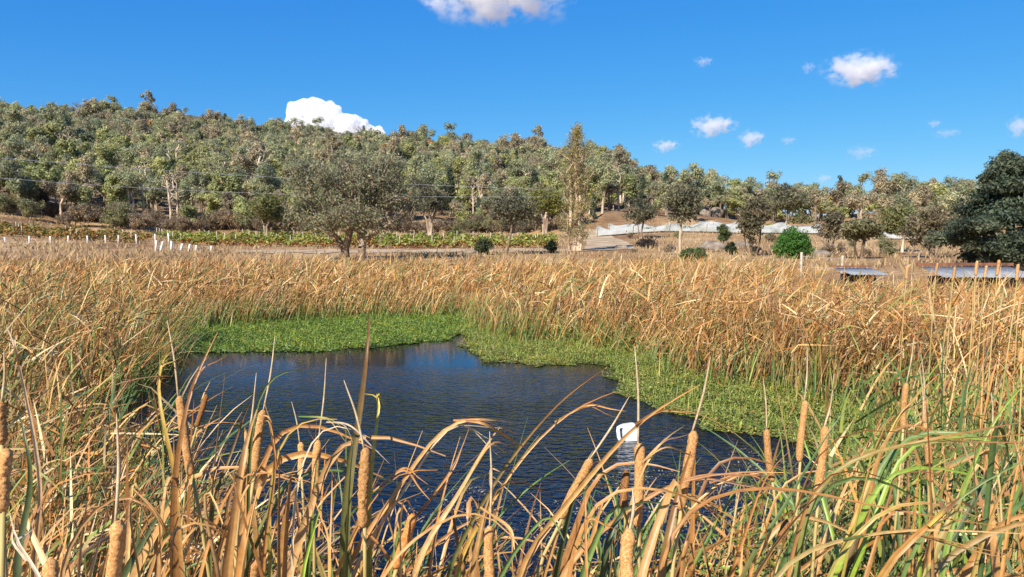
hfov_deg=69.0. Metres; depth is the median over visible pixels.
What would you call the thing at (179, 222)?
thicket shrub
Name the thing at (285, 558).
reed leaf
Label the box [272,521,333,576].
reed plant
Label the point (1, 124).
gum tree
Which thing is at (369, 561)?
reed leaf
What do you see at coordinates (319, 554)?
reed plant
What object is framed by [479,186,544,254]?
gum tree
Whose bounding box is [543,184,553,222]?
gum tree
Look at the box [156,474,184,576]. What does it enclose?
reed leaf
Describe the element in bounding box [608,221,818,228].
vine netting
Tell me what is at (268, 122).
gum tree
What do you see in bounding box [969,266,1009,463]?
cattail
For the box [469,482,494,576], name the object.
reed leaf
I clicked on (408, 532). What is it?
cattail
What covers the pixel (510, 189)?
gum tree
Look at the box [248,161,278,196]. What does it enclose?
gum tree
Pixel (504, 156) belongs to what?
gum tree
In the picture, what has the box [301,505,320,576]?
reed leaf
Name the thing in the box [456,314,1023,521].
water weed
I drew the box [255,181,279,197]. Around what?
gum tree
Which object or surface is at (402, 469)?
reed leaf
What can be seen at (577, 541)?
reed leaf
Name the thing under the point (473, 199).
dead tree
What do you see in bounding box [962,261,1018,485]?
cattail
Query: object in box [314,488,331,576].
reed leaf
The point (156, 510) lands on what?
reed plant
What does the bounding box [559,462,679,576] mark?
reed leaf
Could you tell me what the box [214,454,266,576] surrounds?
reed leaf
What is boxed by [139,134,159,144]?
gum tree
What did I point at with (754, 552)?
reed leaf
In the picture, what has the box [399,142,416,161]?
gum tree
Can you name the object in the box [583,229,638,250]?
track
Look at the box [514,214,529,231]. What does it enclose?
thicket shrub
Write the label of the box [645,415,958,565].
reed plant
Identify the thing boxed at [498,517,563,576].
reed leaf
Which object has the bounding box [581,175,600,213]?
gum tree
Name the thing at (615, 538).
reed leaf
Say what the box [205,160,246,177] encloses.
gum tree
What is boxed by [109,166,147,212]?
gum tree
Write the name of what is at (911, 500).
reed plant
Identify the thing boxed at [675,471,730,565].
reed leaf
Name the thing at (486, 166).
gum tree
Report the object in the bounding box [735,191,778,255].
gum tree
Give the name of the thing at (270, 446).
reed leaf
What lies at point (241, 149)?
gum tree
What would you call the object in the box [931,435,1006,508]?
reed plant
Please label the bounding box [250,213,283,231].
thicket shrub
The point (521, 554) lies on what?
reed plant
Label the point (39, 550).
reed leaf
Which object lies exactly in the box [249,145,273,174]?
dead tree
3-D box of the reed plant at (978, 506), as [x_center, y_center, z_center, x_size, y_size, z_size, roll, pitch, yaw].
[2.201,1.542,4.725,1.997,1.556,1.445,0,4,0]
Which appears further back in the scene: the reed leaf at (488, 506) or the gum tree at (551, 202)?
the gum tree at (551, 202)
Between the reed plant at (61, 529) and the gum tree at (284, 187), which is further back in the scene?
the gum tree at (284, 187)
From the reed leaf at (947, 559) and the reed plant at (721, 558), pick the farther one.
the reed plant at (721, 558)
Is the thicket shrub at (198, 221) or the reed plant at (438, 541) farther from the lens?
the thicket shrub at (198, 221)
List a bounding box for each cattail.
[0,351,8,576]
[0,448,13,576]
[42,557,58,576]
[105,414,125,576]
[162,394,212,563]
[167,320,234,576]
[233,373,441,576]
[244,338,508,570]
[248,557,261,576]
[292,404,307,551]
[311,365,325,576]
[344,381,370,576]
[392,513,416,576]
[483,431,494,576]
[525,396,629,576]
[619,470,703,576]
[620,488,635,576]
[633,346,644,575]
[670,357,710,576]
[683,350,808,576]
[763,379,825,576]
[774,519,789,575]
[810,390,948,576]
[873,263,938,451]
[889,338,1023,576]
[894,265,982,482]
[897,367,939,576]
[921,356,1023,572]
[932,273,1013,449]
[938,267,972,482]
[945,297,1021,467]
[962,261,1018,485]
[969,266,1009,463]
[978,260,1000,476]
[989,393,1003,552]
[997,264,1023,503]
[998,347,1023,569]
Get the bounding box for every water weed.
[132,307,475,352]
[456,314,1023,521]
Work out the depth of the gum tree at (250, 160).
163.69 m
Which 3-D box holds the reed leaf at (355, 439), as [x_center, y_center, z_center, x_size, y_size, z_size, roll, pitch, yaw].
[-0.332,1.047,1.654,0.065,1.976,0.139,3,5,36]
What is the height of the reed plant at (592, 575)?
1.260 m
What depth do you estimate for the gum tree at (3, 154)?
123.71 m
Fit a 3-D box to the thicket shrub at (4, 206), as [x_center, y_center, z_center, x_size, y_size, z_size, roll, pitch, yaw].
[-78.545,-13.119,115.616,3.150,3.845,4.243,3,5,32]
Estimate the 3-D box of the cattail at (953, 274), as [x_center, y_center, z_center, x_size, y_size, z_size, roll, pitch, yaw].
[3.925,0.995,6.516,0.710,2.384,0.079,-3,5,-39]
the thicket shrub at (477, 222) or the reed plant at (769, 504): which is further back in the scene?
the thicket shrub at (477, 222)
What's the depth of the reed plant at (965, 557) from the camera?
3.15 m
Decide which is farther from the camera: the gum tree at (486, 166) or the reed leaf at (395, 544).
the gum tree at (486, 166)
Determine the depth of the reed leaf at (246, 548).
1.35 m
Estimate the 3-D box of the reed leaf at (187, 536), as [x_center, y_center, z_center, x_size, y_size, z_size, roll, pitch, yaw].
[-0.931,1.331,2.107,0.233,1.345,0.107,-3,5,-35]
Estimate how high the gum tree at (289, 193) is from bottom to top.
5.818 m
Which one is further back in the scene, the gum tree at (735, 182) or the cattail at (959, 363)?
the gum tree at (735, 182)
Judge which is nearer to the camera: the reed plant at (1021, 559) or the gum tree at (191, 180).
the reed plant at (1021, 559)
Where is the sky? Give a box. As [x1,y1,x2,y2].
[0,0,1023,215]
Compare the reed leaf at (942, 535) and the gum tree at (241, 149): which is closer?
the reed leaf at (942, 535)
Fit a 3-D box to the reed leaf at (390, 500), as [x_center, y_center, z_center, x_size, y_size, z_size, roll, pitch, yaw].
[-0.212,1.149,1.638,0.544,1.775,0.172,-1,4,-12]
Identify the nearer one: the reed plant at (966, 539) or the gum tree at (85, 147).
the reed plant at (966, 539)
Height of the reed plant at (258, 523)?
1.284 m
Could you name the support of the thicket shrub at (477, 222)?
on the ground at (607, 216)
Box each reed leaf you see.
[6,327,41,576]
[9,513,40,576]
[12,416,32,576]
[22,445,70,563]
[22,503,46,565]
[24,471,58,547]
[28,520,35,576]
[53,513,70,576]
[59,504,105,576]
[60,488,178,576]
[77,482,90,576]
[98,515,145,576]
[102,486,191,576]
[106,464,121,565]
[121,497,170,576]
[125,483,147,576]
[129,463,157,576]
[129,501,151,576]
[130,466,301,576]
[147,512,237,576]
[154,528,169,576]
[156,331,183,576]
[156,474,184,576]
[161,527,212,574]
[162,501,186,576]
[170,332,225,576]
[170,517,193,576]
[183,469,227,560]
[198,472,315,576]
[204,492,222,576]
[207,399,251,576]
[212,487,233,576]
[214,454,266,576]
[220,451,382,573]
[221,409,256,576]
[232,424,378,576]
[233,473,263,576]
[235,494,255,576]
[240,427,261,576]
[240,475,257,518]
[240,482,267,576]
[244,458,312,576]
[245,431,270,518]
[246,370,314,576]
[247,498,341,561]
[251,469,410,546]
[255,402,277,576]
[265,464,295,569]
[268,416,349,576]
[276,495,299,576]
[276,506,328,575]
[277,441,280,576]
[282,475,311,576]
[287,435,444,576]
[287,493,326,576]
[291,421,389,576]
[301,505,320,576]
[305,462,316,576]
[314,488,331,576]
[331,526,402,576]
[335,467,429,576]
[339,314,369,576]
[344,435,354,576]
[350,418,530,570]
[351,421,495,576]
[360,499,408,576]
[365,393,384,576]
[381,506,524,576]
[386,429,480,576]
[389,521,413,576]
[393,507,407,576]
[399,500,414,576]
[411,427,512,576]
[428,509,476,576]
[446,366,607,576]
[452,509,466,576]
[454,391,622,576]
[458,435,538,576]
[466,496,484,576]
[468,517,471,567]
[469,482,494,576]
[474,480,547,576]
[478,460,569,556]
[484,487,503,576]
[489,468,500,573]
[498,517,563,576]
[517,384,705,576]
[542,484,633,576]
[552,461,629,576]
[553,471,625,576]
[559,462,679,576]
[560,471,788,576]
[562,473,602,556]
[566,487,757,576]
[567,519,600,561]
[580,503,628,576]
[584,497,616,576]
[587,504,602,576]
[600,501,661,576]
[610,477,627,576]
[613,527,619,576]
[617,513,733,576]
[618,426,703,576]
[637,478,683,576]
[650,527,660,576]
[656,472,792,576]
[657,451,690,576]
[658,487,995,576]
[674,457,797,576]
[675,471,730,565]
[679,541,694,576]
[688,459,695,576]
[695,499,710,576]
[729,453,786,576]
[740,406,847,576]
[745,527,760,576]
[746,516,849,576]
[749,470,860,576]
[754,468,854,576]
[760,477,770,576]
[772,430,930,576]
[774,529,1023,576]
[775,476,921,576]
[785,470,890,576]
[794,421,1023,576]
[827,501,984,576]
[832,466,996,576]
[838,493,918,576]
[839,374,938,572]
[841,397,901,576]
[842,430,1023,565]
[845,471,949,576]
[848,436,1019,576]
[855,425,960,576]
[876,496,959,576]
[883,463,925,551]
[901,462,1023,576]
[913,442,959,576]
[917,462,921,576]
[922,463,991,576]
[922,501,979,575]
[924,521,1023,576]
[926,404,934,576]
[937,444,1014,561]
[939,385,1023,576]
[960,513,1023,576]
[970,457,1023,576]
[970,511,1023,575]
[973,443,987,566]
[977,424,1008,576]
[983,450,1000,576]
[984,500,1023,576]
[1000,445,1023,576]
[1005,421,1023,497]
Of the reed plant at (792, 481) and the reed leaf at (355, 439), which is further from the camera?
the reed plant at (792, 481)
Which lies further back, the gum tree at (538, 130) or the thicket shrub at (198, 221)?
the gum tree at (538, 130)
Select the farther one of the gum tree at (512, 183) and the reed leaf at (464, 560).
the gum tree at (512, 183)
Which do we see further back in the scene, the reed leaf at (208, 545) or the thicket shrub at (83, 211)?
the thicket shrub at (83, 211)
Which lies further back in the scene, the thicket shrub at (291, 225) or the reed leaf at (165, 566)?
the thicket shrub at (291, 225)
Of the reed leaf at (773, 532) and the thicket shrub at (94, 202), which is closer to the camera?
the reed leaf at (773, 532)
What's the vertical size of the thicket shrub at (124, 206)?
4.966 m
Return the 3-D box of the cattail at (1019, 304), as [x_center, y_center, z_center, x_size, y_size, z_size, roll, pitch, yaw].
[3.815,1.137,6.165,0.623,2.153,0.086,0,4,7]
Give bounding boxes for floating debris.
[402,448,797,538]
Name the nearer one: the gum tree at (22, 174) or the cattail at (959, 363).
the cattail at (959, 363)
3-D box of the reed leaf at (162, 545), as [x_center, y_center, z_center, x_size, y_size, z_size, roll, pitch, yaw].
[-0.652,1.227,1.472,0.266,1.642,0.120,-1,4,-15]
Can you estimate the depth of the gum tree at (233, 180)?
135.33 m
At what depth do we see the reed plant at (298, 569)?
3.05 m
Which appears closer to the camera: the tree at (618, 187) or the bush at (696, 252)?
the bush at (696, 252)
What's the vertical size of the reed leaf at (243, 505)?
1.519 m
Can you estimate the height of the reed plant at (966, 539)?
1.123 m
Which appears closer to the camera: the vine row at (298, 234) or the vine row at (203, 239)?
the vine row at (203, 239)
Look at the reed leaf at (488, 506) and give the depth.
1.63 m
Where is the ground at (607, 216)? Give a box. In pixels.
[0,164,1021,310]
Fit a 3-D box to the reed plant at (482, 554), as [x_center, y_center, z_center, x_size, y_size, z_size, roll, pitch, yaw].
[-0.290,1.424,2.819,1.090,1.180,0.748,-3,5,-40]
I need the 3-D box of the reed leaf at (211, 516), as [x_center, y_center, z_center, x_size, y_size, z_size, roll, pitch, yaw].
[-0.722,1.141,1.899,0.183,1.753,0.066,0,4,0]
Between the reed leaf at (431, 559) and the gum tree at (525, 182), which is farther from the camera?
the gum tree at (525, 182)
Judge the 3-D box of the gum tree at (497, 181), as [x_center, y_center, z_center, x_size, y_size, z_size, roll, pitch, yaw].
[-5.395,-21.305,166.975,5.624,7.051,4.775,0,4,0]
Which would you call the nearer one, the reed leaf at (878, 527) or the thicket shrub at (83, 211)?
the reed leaf at (878, 527)
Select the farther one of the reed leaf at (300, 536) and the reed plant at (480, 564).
the reed plant at (480, 564)
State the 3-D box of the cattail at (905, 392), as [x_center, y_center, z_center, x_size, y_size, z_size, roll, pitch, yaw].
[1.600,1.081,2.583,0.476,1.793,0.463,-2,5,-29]
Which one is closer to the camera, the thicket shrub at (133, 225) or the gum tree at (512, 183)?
the thicket shrub at (133, 225)
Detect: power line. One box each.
[4,178,420,196]
[5,158,546,189]
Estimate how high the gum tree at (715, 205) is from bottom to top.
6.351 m
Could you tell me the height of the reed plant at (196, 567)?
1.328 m
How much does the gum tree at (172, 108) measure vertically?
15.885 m
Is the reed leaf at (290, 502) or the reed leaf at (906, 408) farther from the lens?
the reed leaf at (906, 408)
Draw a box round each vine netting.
[596,222,741,235]
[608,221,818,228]
[761,225,819,233]
[874,232,907,238]
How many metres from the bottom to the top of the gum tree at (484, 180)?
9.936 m
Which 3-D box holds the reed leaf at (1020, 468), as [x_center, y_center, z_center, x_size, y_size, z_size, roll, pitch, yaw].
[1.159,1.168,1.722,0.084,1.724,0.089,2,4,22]
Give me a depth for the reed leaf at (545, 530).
1.39 m
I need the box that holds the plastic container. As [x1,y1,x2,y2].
[616,422,636,440]
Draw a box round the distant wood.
[0,96,1015,235]
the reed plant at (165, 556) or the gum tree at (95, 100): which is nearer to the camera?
the reed plant at (165, 556)
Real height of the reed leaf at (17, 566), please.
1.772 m
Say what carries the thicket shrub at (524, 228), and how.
on the ground at (607, 216)
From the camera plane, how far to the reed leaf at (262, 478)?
2.00 m
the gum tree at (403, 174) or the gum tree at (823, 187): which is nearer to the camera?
the gum tree at (823, 187)
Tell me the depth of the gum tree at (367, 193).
135.43 m
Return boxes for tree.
[0,105,31,148]
[0,121,7,142]
[0,134,33,214]
[0,142,16,159]
[0,150,23,194]
[5,169,33,208]
[15,156,40,187]
[25,121,64,146]
[29,157,71,202]
[36,177,82,214]
[38,101,73,130]
[41,149,80,162]
[50,138,83,165]
[51,130,74,139]
[61,153,101,194]
[62,157,81,184]
[67,185,94,219]
[75,141,95,161]
[75,167,106,199]
[88,98,114,111]
[91,142,120,169]
[92,158,117,201]
[102,174,134,208]
[106,94,123,114]
[108,142,124,161]
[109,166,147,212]
[124,156,154,188]
[132,168,161,208]
[133,160,155,212]
[138,89,159,111]
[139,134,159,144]
[140,175,175,212]
[143,156,171,179]
[160,172,184,219]
[161,169,181,217]
[162,102,181,112]
[164,146,173,183]
[166,141,189,162]
[166,157,189,187]
[169,159,189,182]
[170,183,200,205]
[172,139,186,159]
[178,167,208,207]
[196,152,229,166]
[196,158,217,189]
[197,183,234,213]
[200,171,211,201]
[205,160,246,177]
[207,170,245,208]
[214,135,228,152]
[228,139,274,196]
[228,146,243,159]
[229,145,248,176]
[231,195,250,229]
[244,191,291,234]
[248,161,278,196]
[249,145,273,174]
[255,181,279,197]
[262,118,274,128]
[272,174,301,208]
[278,148,427,260]
[282,155,306,175]
[284,189,294,206]
[286,155,324,190]
[288,188,304,218]
[305,182,328,211]
[307,117,323,130]
[311,132,341,169]
[342,134,357,151]
[342,176,361,205]
[346,151,368,174]
[362,169,388,226]
[368,152,394,170]
[375,134,405,168]
[396,167,407,177]
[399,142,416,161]
[400,172,420,187]
[405,131,413,136]
[405,152,434,175]
[405,173,449,234]
[412,163,444,214]
[416,124,436,138]
[428,155,448,168]
[437,135,445,145]
[441,135,449,144]
[441,173,454,185]
[443,121,458,141]
[445,153,462,190]
[451,156,478,189]
[453,170,478,200]
[454,185,471,208]
[461,145,487,177]
[463,171,495,206]
[470,179,482,213]
[470,207,486,218]
[478,162,492,177]
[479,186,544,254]
[485,178,499,193]
[489,153,509,172]
[489,184,518,217]
[489,185,508,201]
[497,186,523,232]
[500,157,528,178]
[503,181,522,191]
[507,161,539,178]
[510,175,533,186]
[516,166,534,189]
[517,176,539,196]
[521,190,568,231]
[528,186,567,236]
[529,124,546,143]
[530,157,558,169]
[531,147,547,159]
[537,161,550,177]
[538,170,565,190]
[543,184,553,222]
[546,153,567,182]
[553,157,567,176]
[553,189,572,216]
[554,121,596,249]
[560,145,573,152]
[567,156,594,188]
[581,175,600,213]
[582,140,599,150]
[583,154,615,213]
[587,142,601,152]
[593,144,608,155]
[594,153,614,167]
[605,183,622,209]
[610,143,630,168]
[610,164,626,210]
[613,163,640,202]
[616,173,637,211]
[621,196,661,238]
[624,151,638,163]
[655,165,678,179]
[660,180,704,253]
[675,163,706,195]
[676,181,702,189]
[702,167,730,186]
[706,190,724,210]
[722,189,748,215]
[725,178,741,190]
[728,185,740,193]
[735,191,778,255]
[745,176,763,196]
[765,169,782,187]
[766,182,814,223]
[766,184,784,219]
[795,181,804,188]
[798,182,821,214]
[811,209,846,252]
[821,186,828,217]
[839,214,886,258]
[841,190,879,218]
[845,171,872,197]
[868,167,888,192]
[874,203,924,251]
[888,172,920,199]
[889,176,919,209]
[890,173,906,196]
[896,204,961,257]
[921,149,1023,266]
[925,178,939,200]
[928,181,949,205]
[939,188,971,218]
[942,175,957,184]
[950,179,984,199]
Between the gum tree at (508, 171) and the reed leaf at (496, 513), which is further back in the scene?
the gum tree at (508, 171)
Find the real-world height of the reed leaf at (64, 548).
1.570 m
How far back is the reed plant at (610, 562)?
2.11 m
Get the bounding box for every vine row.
[0,220,152,239]
[0,223,147,240]
[0,225,141,242]
[155,227,557,237]
[158,228,557,239]
[161,230,553,240]
[166,230,557,243]
[172,232,557,245]
[180,233,557,247]
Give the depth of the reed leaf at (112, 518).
1.62 m
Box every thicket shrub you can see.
[0,193,20,214]
[9,187,39,213]
[17,197,45,219]
[32,186,49,205]
[32,201,58,213]
[41,202,58,215]
[54,211,76,226]
[62,203,78,220]
[67,200,99,227]
[87,196,106,221]
[92,204,119,225]
[99,213,125,228]
[103,199,134,227]
[105,198,138,226]
[126,212,148,229]
[128,211,157,231]
[141,208,165,221]
[157,218,175,232]
[164,215,189,234]
[171,209,198,230]
[174,216,208,232]
[195,210,214,229]
[196,221,209,231]
[205,210,227,230]
[208,222,217,230]
[215,208,234,229]
[227,212,246,230]
[233,210,255,230]
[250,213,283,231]
[270,205,292,230]
[287,218,312,232]
[383,215,398,232]
[389,215,402,231]
[394,212,413,232]
[409,220,423,232]
[419,221,428,233]
[422,218,448,233]
[443,219,451,230]
[446,219,462,230]
[453,218,475,232]
[459,218,483,231]
[466,211,487,232]
[475,221,495,232]
[480,216,509,233]
[483,227,492,232]
[496,222,509,233]
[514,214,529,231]
[514,221,533,233]
[528,217,540,229]
[548,219,559,228]
[551,212,572,231]
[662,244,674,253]
[752,246,760,252]
[764,232,774,241]
[767,234,776,241]
[820,242,848,253]
[864,248,871,255]
[877,232,886,240]
[877,238,896,250]
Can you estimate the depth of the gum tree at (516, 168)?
184.32 m
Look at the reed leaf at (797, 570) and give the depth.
1.45 m
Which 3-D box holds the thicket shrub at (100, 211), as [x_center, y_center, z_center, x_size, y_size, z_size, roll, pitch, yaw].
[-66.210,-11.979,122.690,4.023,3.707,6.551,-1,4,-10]
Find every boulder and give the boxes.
[615,245,627,248]
[697,241,725,250]
[699,208,708,215]
[711,207,723,217]
[735,241,749,247]
[811,250,830,256]
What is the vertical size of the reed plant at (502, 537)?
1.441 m
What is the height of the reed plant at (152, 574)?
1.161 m
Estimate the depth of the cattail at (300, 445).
2.43 m
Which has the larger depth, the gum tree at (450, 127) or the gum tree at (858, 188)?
the gum tree at (450, 127)
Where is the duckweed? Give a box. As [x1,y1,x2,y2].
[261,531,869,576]
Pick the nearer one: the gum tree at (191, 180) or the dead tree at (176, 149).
the gum tree at (191, 180)
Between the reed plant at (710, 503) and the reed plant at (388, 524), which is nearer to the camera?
the reed plant at (388, 524)
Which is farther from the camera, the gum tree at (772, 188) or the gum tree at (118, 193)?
the gum tree at (772, 188)
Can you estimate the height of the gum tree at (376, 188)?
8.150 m
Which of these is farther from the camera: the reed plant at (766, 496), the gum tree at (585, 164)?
the gum tree at (585, 164)
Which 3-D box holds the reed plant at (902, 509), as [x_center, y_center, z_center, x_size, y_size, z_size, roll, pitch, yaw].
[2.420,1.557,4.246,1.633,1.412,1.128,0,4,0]
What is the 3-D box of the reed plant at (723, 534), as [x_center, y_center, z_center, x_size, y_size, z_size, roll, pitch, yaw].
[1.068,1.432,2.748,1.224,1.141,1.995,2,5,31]
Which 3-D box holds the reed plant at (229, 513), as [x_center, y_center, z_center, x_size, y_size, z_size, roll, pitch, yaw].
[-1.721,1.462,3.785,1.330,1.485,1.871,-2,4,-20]
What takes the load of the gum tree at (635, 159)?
on the ground at (607, 216)
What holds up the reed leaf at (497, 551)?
on the ground at (607, 216)
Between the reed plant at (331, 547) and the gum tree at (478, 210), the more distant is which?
the gum tree at (478, 210)
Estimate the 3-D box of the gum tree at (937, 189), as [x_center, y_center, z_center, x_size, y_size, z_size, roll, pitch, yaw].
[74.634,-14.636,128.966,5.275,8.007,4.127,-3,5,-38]
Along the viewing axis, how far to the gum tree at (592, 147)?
315.61 m
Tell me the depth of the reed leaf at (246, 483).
1.81 m
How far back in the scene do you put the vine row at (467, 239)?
90.70 m
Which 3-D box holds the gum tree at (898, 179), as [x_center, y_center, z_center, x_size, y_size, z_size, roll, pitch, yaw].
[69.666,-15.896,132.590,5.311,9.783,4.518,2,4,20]
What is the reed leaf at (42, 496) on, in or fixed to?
on the ground at (607, 216)
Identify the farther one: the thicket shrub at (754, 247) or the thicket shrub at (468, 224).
the thicket shrub at (468, 224)
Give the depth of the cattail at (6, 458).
1.11 m
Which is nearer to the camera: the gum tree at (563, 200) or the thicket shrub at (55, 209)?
the thicket shrub at (55, 209)
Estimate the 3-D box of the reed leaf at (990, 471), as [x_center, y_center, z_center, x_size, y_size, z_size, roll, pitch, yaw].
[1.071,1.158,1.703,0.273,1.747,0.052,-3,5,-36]
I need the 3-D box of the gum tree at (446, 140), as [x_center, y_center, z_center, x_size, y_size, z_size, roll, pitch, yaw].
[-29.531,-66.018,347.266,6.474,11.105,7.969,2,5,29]
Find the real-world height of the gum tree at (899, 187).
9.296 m
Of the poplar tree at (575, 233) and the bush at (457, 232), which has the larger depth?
the bush at (457, 232)
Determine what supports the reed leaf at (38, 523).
on the ground at (607, 216)
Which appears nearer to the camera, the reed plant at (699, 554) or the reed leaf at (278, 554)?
the reed leaf at (278, 554)
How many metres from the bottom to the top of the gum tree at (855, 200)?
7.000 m
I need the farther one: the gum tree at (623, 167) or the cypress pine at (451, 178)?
the gum tree at (623, 167)
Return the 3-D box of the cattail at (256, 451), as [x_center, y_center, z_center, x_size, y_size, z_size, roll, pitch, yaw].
[-0.526,1.081,1.634,0.557,1.912,1.540,4,5,41]
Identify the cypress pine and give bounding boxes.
[136,173,150,207]
[442,167,455,210]
[529,169,535,184]
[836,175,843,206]
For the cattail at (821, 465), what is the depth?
1.92 m
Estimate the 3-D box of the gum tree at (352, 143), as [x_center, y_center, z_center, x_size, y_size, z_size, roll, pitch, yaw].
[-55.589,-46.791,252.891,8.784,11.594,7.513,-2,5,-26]
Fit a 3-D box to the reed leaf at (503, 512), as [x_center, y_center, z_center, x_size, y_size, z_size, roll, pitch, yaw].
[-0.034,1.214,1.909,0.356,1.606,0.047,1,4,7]
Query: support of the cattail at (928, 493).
on the ground at (607, 216)
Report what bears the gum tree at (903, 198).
on the ground at (607, 216)
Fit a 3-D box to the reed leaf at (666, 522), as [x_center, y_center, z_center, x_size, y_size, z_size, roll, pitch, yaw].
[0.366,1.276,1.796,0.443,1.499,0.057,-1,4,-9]
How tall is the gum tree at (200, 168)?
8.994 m
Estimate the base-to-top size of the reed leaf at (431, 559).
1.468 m
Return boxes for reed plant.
[6,491,68,535]
[7,427,137,552]
[8,524,147,576]
[10,451,113,551]
[11,445,198,564]
[12,425,105,537]
[12,457,167,576]
[21,412,124,549]
[25,425,196,575]
[30,512,135,574]
[33,446,275,575]
[33,529,215,576]
[36,412,301,551]
[42,473,165,576]
[52,474,141,565]
[53,439,151,576]
[55,447,289,566]
[64,408,267,555]
[65,467,183,576]
[66,480,227,573]
[67,483,208,576]
[70,513,153,576]
[75,411,294,522]
[95,441,149,522]
[103,441,235,569]
[123,467,197,572]
[123,494,233,576]
[123,544,202,572]
[138,461,317,568]
[147,456,411,575]
[158,427,338,573]
[179,439,329,576]
[182,491,424,576]
[182,537,186,576]
[184,527,351,576]
[192,507,222,576]
[195,479,308,575]
[203,377,517,576]
[203,471,419,576]
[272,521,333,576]
[287,463,358,561]
[287,505,307,560]
[297,554,299,574]
[299,501,338,565]
[300,519,302,576]
[303,418,357,573]
[308,430,493,576]
[324,513,333,576]
[331,516,433,574]
[332,441,502,576]
[337,464,423,576]
[338,460,448,576]
[345,432,392,573]
[352,394,518,576]
[352,456,800,576]
[360,522,537,572]
[372,433,514,576]
[382,430,618,576]
[394,502,406,576]
[419,529,514,576]
[434,534,598,576]
[451,541,584,576]
[464,421,526,565]
[465,486,740,576]
[466,508,543,576]
[516,484,557,576]
[542,430,616,576]
[548,451,724,576]
[582,483,764,576]
[596,474,882,576]
[601,487,851,576]
[609,547,611,576]
[616,466,749,576]
[616,530,620,568]
[634,458,797,576]
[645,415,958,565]
[652,489,715,576]
[654,480,762,576]
[655,412,1021,576]
[661,489,992,574]
[669,505,751,576]
[670,452,839,576]
[671,406,1010,561]
[676,481,810,576]
[679,532,785,575]
[698,410,910,576]
[698,544,807,576]
[700,450,967,557]
[705,511,773,576]
[706,535,1016,575]
[707,551,1021,576]
[711,497,1016,576]
[730,440,1014,571]
[732,470,923,576]
[733,445,866,576]
[754,447,891,576]
[771,494,1018,575]
[775,384,997,576]
[788,459,976,528]
[788,519,967,576]
[794,448,927,514]
[795,416,842,569]
[801,442,1020,576]
[803,503,830,546]
[822,442,1007,558]
[827,368,1013,571]
[829,463,1020,566]
[832,444,1022,576]
[839,403,999,529]
[844,435,1012,495]
[861,381,1023,575]
[874,491,1022,571]
[875,472,1015,569]
[883,332,1010,556]
[897,411,953,576]
[898,452,911,574]
[905,402,910,576]
[924,479,974,552]
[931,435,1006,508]
[942,379,1021,565]
[1005,496,1023,576]
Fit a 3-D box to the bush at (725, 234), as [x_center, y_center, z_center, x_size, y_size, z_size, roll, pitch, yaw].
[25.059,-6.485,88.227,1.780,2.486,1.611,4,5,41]
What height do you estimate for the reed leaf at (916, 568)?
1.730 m
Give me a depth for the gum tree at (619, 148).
187.56 m
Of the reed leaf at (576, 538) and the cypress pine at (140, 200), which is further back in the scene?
the cypress pine at (140, 200)
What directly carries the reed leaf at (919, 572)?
on the ground at (607, 216)
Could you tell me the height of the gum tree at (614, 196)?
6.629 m
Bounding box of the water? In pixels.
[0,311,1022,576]
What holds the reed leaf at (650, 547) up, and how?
on the ground at (607, 216)
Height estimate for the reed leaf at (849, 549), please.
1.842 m
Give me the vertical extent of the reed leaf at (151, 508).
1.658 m
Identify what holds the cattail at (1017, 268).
in the water
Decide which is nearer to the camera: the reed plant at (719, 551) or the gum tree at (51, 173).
the reed plant at (719, 551)
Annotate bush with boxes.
[445,226,462,235]
[473,236,494,254]
[543,239,556,252]
[634,237,657,248]
[676,246,707,261]
[716,224,732,242]
[725,242,737,254]
[772,225,815,258]
[784,210,815,223]
[882,246,897,255]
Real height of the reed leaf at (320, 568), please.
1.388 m
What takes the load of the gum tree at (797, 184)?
on the ground at (607, 216)
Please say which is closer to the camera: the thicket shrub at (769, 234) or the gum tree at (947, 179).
the thicket shrub at (769, 234)
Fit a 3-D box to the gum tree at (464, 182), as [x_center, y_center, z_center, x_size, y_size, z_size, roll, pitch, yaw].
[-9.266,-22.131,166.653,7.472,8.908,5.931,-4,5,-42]
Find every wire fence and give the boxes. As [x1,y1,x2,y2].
[4,233,169,243]
[155,240,211,251]
[799,252,843,278]
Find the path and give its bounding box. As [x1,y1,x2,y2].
[236,248,586,252]
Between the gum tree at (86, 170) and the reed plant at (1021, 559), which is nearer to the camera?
the reed plant at (1021, 559)
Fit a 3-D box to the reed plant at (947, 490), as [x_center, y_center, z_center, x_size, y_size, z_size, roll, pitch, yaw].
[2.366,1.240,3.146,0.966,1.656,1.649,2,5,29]
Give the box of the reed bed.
[0,249,1023,576]
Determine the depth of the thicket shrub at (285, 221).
124.37 m
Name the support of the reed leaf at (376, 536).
on the ground at (607, 216)
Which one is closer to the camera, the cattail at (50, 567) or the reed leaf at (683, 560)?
the cattail at (50, 567)
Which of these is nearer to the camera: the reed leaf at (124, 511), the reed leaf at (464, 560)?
the reed leaf at (124, 511)
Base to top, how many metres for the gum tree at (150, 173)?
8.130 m
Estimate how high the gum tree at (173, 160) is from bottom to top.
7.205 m
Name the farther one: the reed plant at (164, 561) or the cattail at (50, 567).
the reed plant at (164, 561)
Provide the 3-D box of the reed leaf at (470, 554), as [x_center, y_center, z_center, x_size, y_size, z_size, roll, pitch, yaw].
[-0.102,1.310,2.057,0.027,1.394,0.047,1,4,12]
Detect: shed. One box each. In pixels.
[829,266,888,290]
[916,263,1023,290]
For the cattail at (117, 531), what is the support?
on the ground at (607, 216)
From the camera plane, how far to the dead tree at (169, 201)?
131.31 m
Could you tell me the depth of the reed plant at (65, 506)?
3.99 m
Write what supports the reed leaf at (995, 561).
on the ground at (607, 216)

